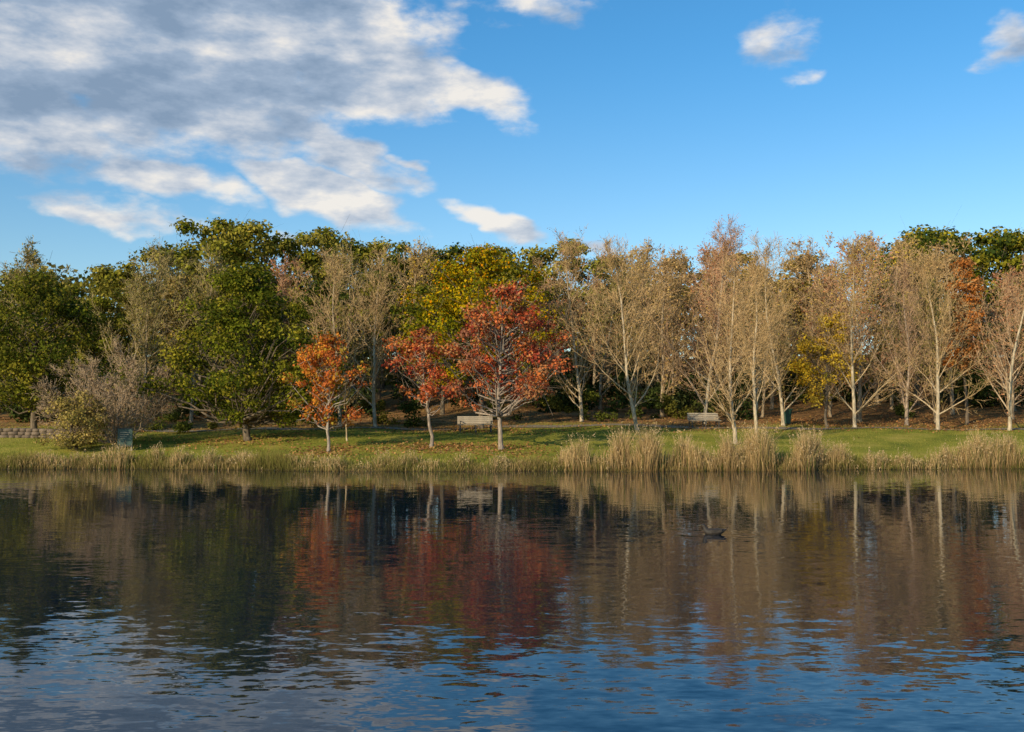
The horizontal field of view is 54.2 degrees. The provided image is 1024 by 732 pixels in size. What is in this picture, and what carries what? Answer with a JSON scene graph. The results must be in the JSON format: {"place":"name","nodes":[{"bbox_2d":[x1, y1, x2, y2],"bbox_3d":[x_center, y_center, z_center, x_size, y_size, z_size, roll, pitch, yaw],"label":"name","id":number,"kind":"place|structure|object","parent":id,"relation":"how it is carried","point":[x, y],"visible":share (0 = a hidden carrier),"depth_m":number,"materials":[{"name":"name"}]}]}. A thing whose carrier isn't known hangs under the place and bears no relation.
{"place":"outdoors","nodes":[
{"label":"outdoors","id":0,"kind":"place"},
{"bbox_2d":[0,469,1023,731],"bbox_3d":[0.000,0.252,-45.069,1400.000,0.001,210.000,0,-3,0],"label":"lake water","id":1,"kind":"structure","parent":0,"point":[456,601],"depth_m":13.49,"materials":[{"name":"blue liquid"}]},
{"bbox_2d":[698,524,726,534],"bbox_3d":[4.247,3.468,21.154,0.610,0.260,0.229,0,-3,5],"label":"duck","id":2,"kind":"object","parent":1,"relation":"on","point":[712,531],"visible":0.98,"depth_m":21.09},
{"bbox_2d":[0,354,1023,470],"bbox_3d":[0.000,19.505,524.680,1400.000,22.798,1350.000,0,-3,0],"label":"ground","id":3,"kind":"structure","parent":0,"point":[573,415],"depth_m":58.25,"materials":[{"name":"green plant"}]},
{"bbox_2d":[0,263,81,358],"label":"eucalyptus tree","id":4,"kind":"object","parent":3,"relation":"on","point":[66,288],"visible":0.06,"depth_m":78.21,"materials":[{"name":"green plant"}]},
{"bbox_2d":[0,428,81,439],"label":"stone wall","id":5,"kind":"structure","parent":3,"relation":"on","point":[18,433],"depth_m":56.21,"materials":[{"name":"stone"}]},
{"bbox_2d":[0,236,82,417],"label":"bare woodland tree","id":6,"kind":"object","parent":3,"relation":"on","point":[31,260],"visible":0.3,"depth_m":72.82,"materials":[{"name":"brown plant"}]},
{"bbox_2d":[0,257,123,428],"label":"green oak tree","id":7,"kind":"object","parent":3,"relation":"on","point":[32,292],"visible":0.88,"depth_m":58.91,"materials":[{"name":"green plant"}]},
{"bbox_2d":[32,390,111,449],"bbox_3d":[-22.294,2.694,51.332,3.932,3.748,4.304,0,-3,0],"label":"bush","id":8,"kind":"object","parent":3,"relation":"on","point":[70,415],"visible":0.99,"depth_m":50.76,"materials":[{"name":"green plant"}]},
{"bbox_2d":[57,295,147,392],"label":"eucalyptus tree","id":9,"kind":"object","parent":3,"relation":"on","point":[117,322],"visible":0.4,"depth_m":71.93,"materials":[{"name":"green plant"}]},
{"bbox_2d":[25,334,198,446],"bbox_3d":[-21.688,1.540,54.042,7.244,6.789,7.997,-1,-3,21],"label":"bare shrub","id":10,"kind":"object","parent":3,"relation":"on","point":[115,414],"visible":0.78,"depth_m":53.38,"materials":[{"name":"grey plant"}]},
{"bbox_2d":[65,263,160,386],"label":"eucalyptus tree","id":11,"kind":"object","parent":3,"relation":"on","point":[102,270],"visible":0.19,"depth_m":83.15,"materials":[{"name":"green plant"}]},
{"bbox_2d":[117,428,132,450],"bbox_3d":[-20.005,3.850,51.694,0.800,1.285,0.135,1,-3,-12],"label":"park sign","id":12,"kind":"object","parent":3,"relation":"on","point":[124,435],"visible":0.87,"depth_m":51.65,"materials":[{"name":"metal"}]},
{"bbox_2d":[4,441,258,469],"bbox_3d":[-18.108,4.242,47.780,12.956,1.479,2.336,0,-3,4],"label":"reed bed","id":13,"kind":"object","parent":3,"relation":"on","point":[123,458],"visible":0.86,"depth_m":47.47,"materials":[{"name":"beige plant"}]},
{"bbox_2d":[74,263,191,424],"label":"bare woodland tree","id":14,"kind":"object","parent":3,"relation":"on","point":[140,289],"visible":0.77,"depth_m":68.42,"materials":[{"name":"brown plant"}]},
{"bbox_2d":[80,237,203,409],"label":"bare poplar tree","id":15,"kind":"object","parent":3,"relation":"on","point":[158,263],"visible":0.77,"depth_m":69.20,"materials":[{"name":"brown plant"}]},
{"bbox_2d":[94,233,207,404],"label":"eucalyptus tree","id":16,"kind":"object","parent":3,"relation":"on","point":[129,266],"visible":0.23,"depth_m":80.75,"materials":[{"name":"green plant"}]},
{"bbox_2d":[130,271,219,417],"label":"eucalyptus tree","id":17,"kind":"object","parent":3,"relation":"on","point":[169,317],"visible":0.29,"depth_m":72.83,"materials":[{"name":"green plant"}]},
{"bbox_2d":[157,242,237,422],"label":"bare woodland tree","id":18,"kind":"object","parent":3,"relation":"on","point":[208,294],"visible":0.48,"depth_m":68.18,"materials":[{"name":"brown plant"}]},
{"bbox_2d":[154,210,299,394],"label":"eucalyptus tree","id":19,"kind":"object","parent":3,"relation":"on","point":[220,227],"visible":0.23,"depth_m":81.26,"materials":[{"name":"green plant"}]},
{"bbox_2d":[103,258,352,440],"bbox_3d":[-14.460,-0.945,54.570,12.203,10.637,10.766,-2,-4,39],"label":"green oak tree","id":20,"kind":"object","parent":3,"relation":"on","point":[249,286],"visible":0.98,"depth_m":53.76,"materials":[{"name":"green plant"}]},
{"bbox_2d":[206,293,288,369],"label":"eucalyptus tree","id":21,"kind":"object","parent":3,"relation":"on","point":[281,322],"visible":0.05,"depth_m":69.60,"materials":[{"name":"green plant"}]},
{"bbox_2d":[172,219,354,408],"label":"eucalyptus tree","id":22,"kind":"object","parent":3,"relation":"on","point":[276,245],"visible":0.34,"depth_m":79.62,"materials":[{"name":"green plant"}]},
{"bbox_2d":[257,252,312,412],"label":"bare woodland tree","id":23,"kind":"object","parent":3,"relation":"on","point":[283,279],"visible":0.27,"depth_m":74.42,"materials":[{"name":"brown plant"}]},
{"bbox_2d":[284,278,360,403],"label":"eucalyptus tree","id":24,"kind":"object","parent":3,"relation":"on","point":[316,288],"visible":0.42,"depth_m":70.64,"materials":[{"name":"green plant"}]},
{"bbox_2d":[277,330,370,451],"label":"orange maple tree","id":25,"kind":"object","parent":3,"relation":"on","point":[324,353],"visible":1,"depth_m":49.05,"materials":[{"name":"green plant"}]},
{"bbox_2d":[281,226,381,351],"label":"eucalyptus tree","id":26,"kind":"object","parent":3,"relation":"on","point":[307,257],"visible":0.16,"depth_m":82.93,"materials":[{"name":"green plant"}]},
{"bbox_2d":[289,245,387,426],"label":"bare poplar tree","id":27,"kind":"object","parent":3,"relation":"on","point":[335,277],"visible":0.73,"depth_m":64.67,"materials":[{"name":"brown plant"}]},
{"bbox_2d":[285,232,405,414],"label":"bare woodland tree","id":28,"kind":"object","parent":3,"relation":"on","point":[341,250],"visible":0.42,"depth_m":77.35,"materials":[{"name":"brown plant"}]},
{"bbox_2d":[338,366,364,440],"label":"sapling","id":29,"kind":"object","parent":3,"relation":"on","point":[343,396],"visible":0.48,"depth_m":53.26,"materials":[{"name":"orange plant"}]},
{"bbox_2d":[318,244,419,426],"bbox_3d":[-9.606,-1.961,62.981,6.670,12.217,6.874,0,-3,9],"label":"bare poplar tree","id":30,"kind":"object","parent":3,"relation":"on","point":[375,357],"visible":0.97,"depth_m":63.18,"materials":[{"name":"brown plant"}]},
{"bbox_2d":[341,231,417,398],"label":"eucalyptus tree","id":31,"kind":"object","parent":3,"relation":"on","point":[379,246],"visible":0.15,"depth_m":85.28,"materials":[{"name":"green plant"}]},
{"bbox_2d":[359,242,440,406],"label":"eucalyptus tree","id":32,"kind":"object","parent":3,"relation":"on","point":[395,309],"visible":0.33,"depth_m":77.19,"materials":[{"name":"green plant"}]},
{"bbox_2d":[365,236,448,406],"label":"bare woodland tree","id":33,"kind":"object","parent":3,"relation":"on","point":[414,263],"visible":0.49,"depth_m":75.53,"materials":[{"name":"brown plant"}]},
{"bbox_2d":[256,444,564,471],"bbox_3d":[-4.676,4.328,45.755,14.845,1.492,2.369,0,-3,3],"label":"reed bed","id":34,"kind":"object","parent":3,"relation":"on","point":[498,464],"visible":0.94,"depth_m":45.71,"materials":[{"name":"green plant"}]},
{"bbox_2d":[381,325,469,447],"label":"red maple tree","id":35,"kind":"object","parent":3,"relation":"on","point":[421,348],"visible":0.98,"depth_m":50.84,"materials":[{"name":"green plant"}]},
{"bbox_2d":[381,230,471,396],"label":"eucalyptus tree","id":36,"kind":"object","parent":3,"relation":"on","point":[453,249],"visible":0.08,"depth_m":83.66,"materials":[{"name":"green plant"}]},
{"bbox_2d":[401,282,490,414],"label":"eucalyptus tree","id":37,"kind":"object","parent":3,"relation":"on","point":[421,289],"visible":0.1,"depth_m":71.86,"materials":[{"name":"green plant"}]},
{"bbox_2d":[457,416,493,432],"bbox_3d":[-2.161,3.467,58.979,2.100,1.005,0.664,0,-3,-8],"label":"park bench","id":38,"kind":"object","parent":3,"relation":"on","point":[474,420],"visible":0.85,"depth_m":59.13,"materials":[{"name":"wood"}]},
{"bbox_2d":[395,242,564,428],"bbox_3d":[-2.223,-2.083,61.870,11.333,12.506,10.741,1,-3,-19],"label":"golden maple tree","id":39,"kind":"object","parent":3,"relation":"on","point":[481,267],"visible":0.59,"depth_m":60.98,"materials":[{"name":"yellow plant"}]},
{"bbox_2d":[436,279,576,449],"bbox_3d":[-0.473,-0.063,49.570,7.577,9.014,8.599,0,-3,0],"label":"red maple tree","id":40,"kind":"object","parent":3,"relation":"on","point":[477,321],"visible":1,"depth_m":49.99,"materials":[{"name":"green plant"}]},
{"bbox_2d":[106,387,916,433],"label":"garden shrubs","id":41,"kind":"object","parent":3,"relation":"on","point":[406,408],"visible":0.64,"depth_m":66.59,"materials":[{"name":"green plant"}]},
{"bbox_2d":[0,354,1023,422],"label":"understorey shrubs","id":42,"kind":"object","parent":3,"relation":"on","point":[681,397],"visible":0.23,"depth_m":75.01,"materials":[{"name":"green plant"}]},
{"bbox_2d":[0,392,1023,460],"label":"fallen leaves","id":43,"kind":"object","parent":3,"relation":"on","point":[810,421],"visible":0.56,"depth_m":61.37,"materials":[{"name":"brown plant"}]},
{"bbox_2d":[0,446,1023,471],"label":"bank grass","id":44,"kind":"structure","parent":3,"relation":"on","point":[267,459],"depth_m":46.54,"materials":[{"name":"plant"}]},
{"bbox_2d":[0,261,1023,392],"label":"distant forest","id":45,"kind":"object","parent":3,"relation":"on","point":[66,279],"visible":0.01,"depth_m":98.21,"materials":[{"name":"green plant"}]},
{"bbox_2d":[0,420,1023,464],"bbox_3d":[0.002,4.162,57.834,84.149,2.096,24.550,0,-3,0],"label":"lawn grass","id":46,"kind":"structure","parent":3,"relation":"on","point":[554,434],"depth_m":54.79,"materials":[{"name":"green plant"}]},
{"bbox_2d":[469,245,557,389],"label":"eucalyptus tree","id":47,"kind":"object","parent":3,"relation":"on","point":[514,273],"visible":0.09,"depth_m":84.86,"materials":[{"name":"green plant"}]},
{"bbox_2d":[498,270,581,407],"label":"bare woodland tree","id":48,"kind":"object","parent":3,"relation":"on","point":[555,309],"visible":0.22,"depth_m":74.93,"materials":[{"name":"brown plant"}]},
{"bbox_2d":[509,237,619,391],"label":"eucalyptus tree","id":49,"kind":"object","parent":3,"relation":"on","point":[548,254],"visible":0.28,"depth_m":83.36,"materials":[{"name":"green plant"}]},
{"bbox_2d":[527,223,615,421],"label":"bare poplar tree","id":50,"kind":"object","parent":3,"relation":"on","point":[569,251],"visible":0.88,"depth_m":65.96,"materials":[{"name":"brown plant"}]},
{"bbox_2d":[550,254,658,391],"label":"eucalyptus tree","id":51,"kind":"object","parent":3,"relation":"on","point":[585,275],"visible":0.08,"depth_m":87.38,"materials":[{"name":"brown plant"}]},
{"bbox_2d":[560,249,659,386],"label":"bare woodland tree","id":52,"kind":"object","parent":3,"relation":"on","point":[590,358],"visible":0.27,"depth_m":84.02,"materials":[{"name":"brown plant"}]},
{"bbox_2d":[573,266,658,408],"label":"bare woodland tree","id":53,"kind":"object","parent":3,"relation":"on","point":[604,324],"visible":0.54,"depth_m":73.78,"materials":[{"name":"brown plant"}]},
{"bbox_2d":[559,231,691,430],"bbox_3d":[7.048,-2.124,60.523,7.442,12.601,7.218,-1,-3,18],"label":"bare poplar tree","id":54,"kind":"object","parent":3,"relation":"on","point":[609,259],"visible":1,"depth_m":60.07,"materials":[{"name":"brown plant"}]},
{"bbox_2d":[576,236,691,401],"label":"bare woodland tree","id":55,"kind":"object","parent":3,"relation":"on","point":[649,249],"visible":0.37,"depth_m":77.92,"materials":[{"name":"brown plant"}]},
{"bbox_2d":[612,255,682,381],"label":"bare woodland tree","id":56,"kind":"object","parent":3,"relation":"on","point":[652,373],"visible":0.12,"depth_m":85.13,"materials":[{"name":"brown plant"}]},
{"bbox_2d":[603,249,711,380],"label":"eucalyptus tree","id":57,"kind":"object","parent":3,"relation":"on","point":[684,288],"visible":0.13,"depth_m":89.45,"materials":[{"name":"brown plant"}]},
{"bbox_2d":[600,244,738,416],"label":"bare woodland tree","id":58,"kind":"object","parent":3,"relation":"on","point":[674,313],"visible":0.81,"depth_m":69.78,"materials":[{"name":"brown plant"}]},
{"bbox_2d":[638,256,704,410],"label":"bare woodland tree","id":59,"kind":"object","parent":3,"relation":"on","point":[676,319],"visible":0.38,"depth_m":74.11,"materials":[{"name":"brown plant"}]},
{"bbox_2d":[646,237,755,397],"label":"bare woodland tree","id":60,"kind":"object","parent":3,"relation":"on","point":[714,311],"visible":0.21,"depth_m":82.79,"materials":[{"name":"brown plant"}]},
{"bbox_2d":[551,416,853,471],"bbox_3d":[9.075,3.609,46.228,14.554,2.564,3.603,0,-3,-3],"label":"reed bed","id":61,"kind":"object","parent":3,"relation":"on","point":[758,455],"visible":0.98,"depth_m":45.70,"materials":[{"name":"beige plant"}]},
{"bbox_2d":[687,413,720,427],"bbox_3d":[12.283,3.505,63.983,2.100,1.004,0.664,1,-3,-12],"label":"park bench","id":62,"kind":"object","parent":3,"relation":"on","point":[704,419],"visible":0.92,"depth_m":64.09,"materials":[{"name":"wood"}]},
{"bbox_2d":[629,213,784,423],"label":"bare poplar tree","id":63,"kind":"object","parent":3,"relation":"on","point":[729,248],"visible":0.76,"depth_m":67.36,"materials":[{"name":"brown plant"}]},
{"bbox_2d":[670,242,753,408],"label":"bare woodland tree","id":64,"kind":"object","parent":3,"relation":"on","point":[705,250],"visible":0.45,"depth_m":76.13,"materials":[{"name":"brown plant"}]},
{"bbox_2d":[686,255,788,443],"bbox_3d":[11.688,-0.844,52.283,4.870,10.434,5.500,-2,-3,28],"label":"bare poplar tree","id":65,"kind":"object","parent":3,"relation":"on","point":[730,340],"visible":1,"depth_m":52.15,"materials":[{"name":"beige plant"}]},
{"bbox_2d":[694,251,793,370],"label":"eucalyptus tree","id":66,"kind":"object","parent":3,"relation":"on","point":[747,256],"visible":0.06,"depth_m":90.88,"materials":[{"name":"brown plant"}]},
{"bbox_2d":[709,276,791,398],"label":"bare woodland tree","id":67,"kind":"object","parent":3,"relation":"on","point":[750,277],"visible":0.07,"depth_m":85.73,"materials":[{"name":"brown plant"}]},
{"bbox_2d":[717,279,807,416],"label":"bare woodland tree","id":68,"kind":"object","parent":3,"relation":"on","point":[764,390],"visible":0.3,"depth_m":72.07,"materials":[{"name":"brown plant"}]},
{"bbox_2d":[722,247,810,432],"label":"bare poplar tree","id":69,"kind":"object","parent":3,"relation":"on","point":[764,343],"visible":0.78,"depth_m":59.40,"materials":[{"name":"beige plant"}]},
{"bbox_2d":[724,266,829,408],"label":"bare woodland tree","id":70,"kind":"object","parent":3,"relation":"on","point":[772,380],"visible":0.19,"depth_m":79.43,"materials":[{"name":"brown plant"}]},
{"bbox_2d":[707,228,861,425],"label":"bare poplar tree","id":71,"kind":"object","parent":3,"relation":"on","point":[773,350],"visible":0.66,"depth_m":65.20,"materials":[{"name":"beige plant"}]},
{"bbox_2d":[780,408,792,423],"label":"wheelie bin","id":72,"kind":"object","parent":3,"relation":"on","point":[787,413],"visible":0.6,"depth_m":65.67,"materials":[{"name":"green plastic"}]},
{"bbox_2d":[741,231,855,396],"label":"bare woodland tree","id":73,"kind":"object","parent":3,"relation":"on","point":[798,277],"visible":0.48,"depth_m":86.69,"materials":[{"name":"brown plant"}]},
{"bbox_2d":[753,252,887,392],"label":"eucalyptus tree","id":74,"kind":"object","parent":3,"relation":"on","point":[791,287],"visible":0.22,"depth_m":89.68,"materials":[{"name":"brown plant"}]},
{"bbox_2d":[783,310,865,427],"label":"yellow poplar tree","id":75,"kind":"object","parent":3,"relation":"on","point":[803,348],"visible":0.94,"depth_m":64.31,"materials":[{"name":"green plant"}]},
{"bbox_2d":[774,263,877,416],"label":"bare woodland tree","id":76,"kind":"object","parent":3,"relation":"on","point":[825,272],"visible":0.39,"depth_m":73.83,"materials":[{"name":"brown plant"}]},
{"bbox_2d":[794,256,867,405],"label":"bare woodland tree","id":77,"kind":"object","parent":3,"relation":"on","point":[832,262],"visible":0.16,"depth_m":80.03,"materials":[{"name":"brown plant"}]},
{"bbox_2d":[792,231,922,421],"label":"bare woodland tree","id":78,"kind":"object","parent":3,"relation":"on","point":[859,385],"visible":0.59,"depth_m":70.13,"materials":[{"name":"brown plant"}]},
{"bbox_2d":[797,233,930,426],"bbox_3d":[22.526,-2.143,63.239,7.720,12.684,6.413,-2,-3,29],"label":"bare poplar tree","id":79,"kind":"object","parent":3,"relation":"on","point":[852,323],"visible":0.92,"depth_m":63.46,"materials":[{"name":"beige plant"}]},
{"bbox_2d":[821,230,939,402],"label":"bare woodland tree","id":80,"kind":"object","parent":3,"relation":"on","point":[878,382],"visible":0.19,"depth_m":84.79,"materials":[{"name":"brown plant"}]},
{"bbox_2d":[843,273,923,416],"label":"bare woodland tree","id":81,"kind":"object","parent":3,"relation":"on","point":[892,327],"visible":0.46,"depth_m":73.94,"materials":[{"name":"brown plant"}]},
{"bbox_2d":[837,251,944,424],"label":"bare poplar tree","id":82,"kind":"object","parent":3,"relation":"on","point":[907,382],"visible":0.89,"depth_m":66.32,"materials":[{"name":"beige plant"}]},
{"bbox_2d":[838,229,948,408],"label":"bare woodland tree","id":83,"kind":"object","parent":3,"relation":"on","point":[897,252],"visible":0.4,"depth_m":78.77,"materials":[{"name":"brown plant"}]},
{"bbox_2d":[837,446,955,469],"bbox_3d":[18.206,4.417,47.414,6.576,1.257,1.914,0,-3,-8],"label":"reed bed","id":84,"kind":"object","parent":3,"relation":"on","point":[876,462],"visible":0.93,"depth_m":47.09,"materials":[{"name":"beige plant"}]},
{"bbox_2d":[864,223,976,405],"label":"bare tree","id":85,"kind":"object","parent":3,"relation":"on","point":[936,240],"visible":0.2,"depth_m":83.24,"materials":[{"name":"brown plant"}]},
{"bbox_2d":[871,241,1001,429],"bbox_3d":[26.477,-1.911,63.391,7.393,12.504,7.021,-3,-4,44],"label":"bare poplar tree","id":86,"kind":"object","parent":3,"relation":"on","point":[937,359],"visible":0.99,"depth_m":63.31,"materials":[{"name":"beige plant"}]},
{"bbox_2d":[884,271,997,423],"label":"bare woodland tree","id":87,"kind":"object","parent":3,"relation":"on","point":[929,331],"visible":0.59,"depth_m":67.97,"materials":[{"name":"brown plant"}]},
{"bbox_2d":[880,222,1011,402],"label":"eucalyptus tree","id":88,"kind":"object","parent":3,"relation":"on","point":[937,233],"visible":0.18,"depth_m":87.11,"materials":[{"name":"green plant"}]},
{"bbox_2d":[873,232,1022,414],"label":"bare woodland tree","id":89,"kind":"object","parent":3,"relation":"on","point":[951,257],"visible":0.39,"depth_m":75.56,"materials":[{"name":"brown plant"}]},
{"bbox_2d":[938,252,992,424],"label":"orange maple tree","id":90,"kind":"object","parent":3,"relation":"on","point":[971,287],"visible":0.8,"depth_m":67.85,"materials":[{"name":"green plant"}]},
{"bbox_2d":[934,424,1023,468],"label":"reed bed","id":91,"kind":"object","parent":3,"relation":"on","point":[1004,455],"visible":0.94,"depth_m":47.73,"materials":[{"name":"beige plant"}]},
{"bbox_2d":[943,226,1023,410],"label":"eucalyptus tree","id":92,"kind":"object","parent":3,"relation":"on","point":[1009,241],"visible":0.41,"depth_m":79.47,"materials":[{"name":"green plant"}]},
{"bbox_2d":[952,263,1023,418],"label":"bare woodland tree","id":93,"kind":"object","parent":3,"relation":"on","point":[1006,299],"visible":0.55,"depth_m":71.22,"materials":[{"name":"brown plant"}]},
{"bbox_2d":[966,249,1023,430],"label":"bare poplar tree","id":94,"kind":"object","parent":3,"relation":"on","point":[1008,391],"visible":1,"depth_m":62.01,"materials":[{"name":"beige plant"}]},
{"bbox_2d":[984,267,1023,392],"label":"bare woodland tree","id":95,"kind":"object","parent":3,"relation":"on","point":[1012,331],"visible":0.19,"depth_m":74.56,"materials":[{"name":"brown plant"}]},
{"bbox_2d":[992,277,1023,394],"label":"bare woodland tree","id":96,"kind":"object","parent":3,"relation":"on","point":[1014,333],"visible":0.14,"depth_m":78.55,"materials":[{"name":"brown plant"}]},
{"bbox_2d":[0,424,1023,431],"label":"footpath","id":97,"kind":"structure","parent":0,"point":[549,426],"depth_m":62.85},
{"bbox_2d":[0,0,1023,358],"label":"sky","id":98,"kind":"structure","parent":0,"point":[502,123],"materials":[{"name":"blue"}]}
]}

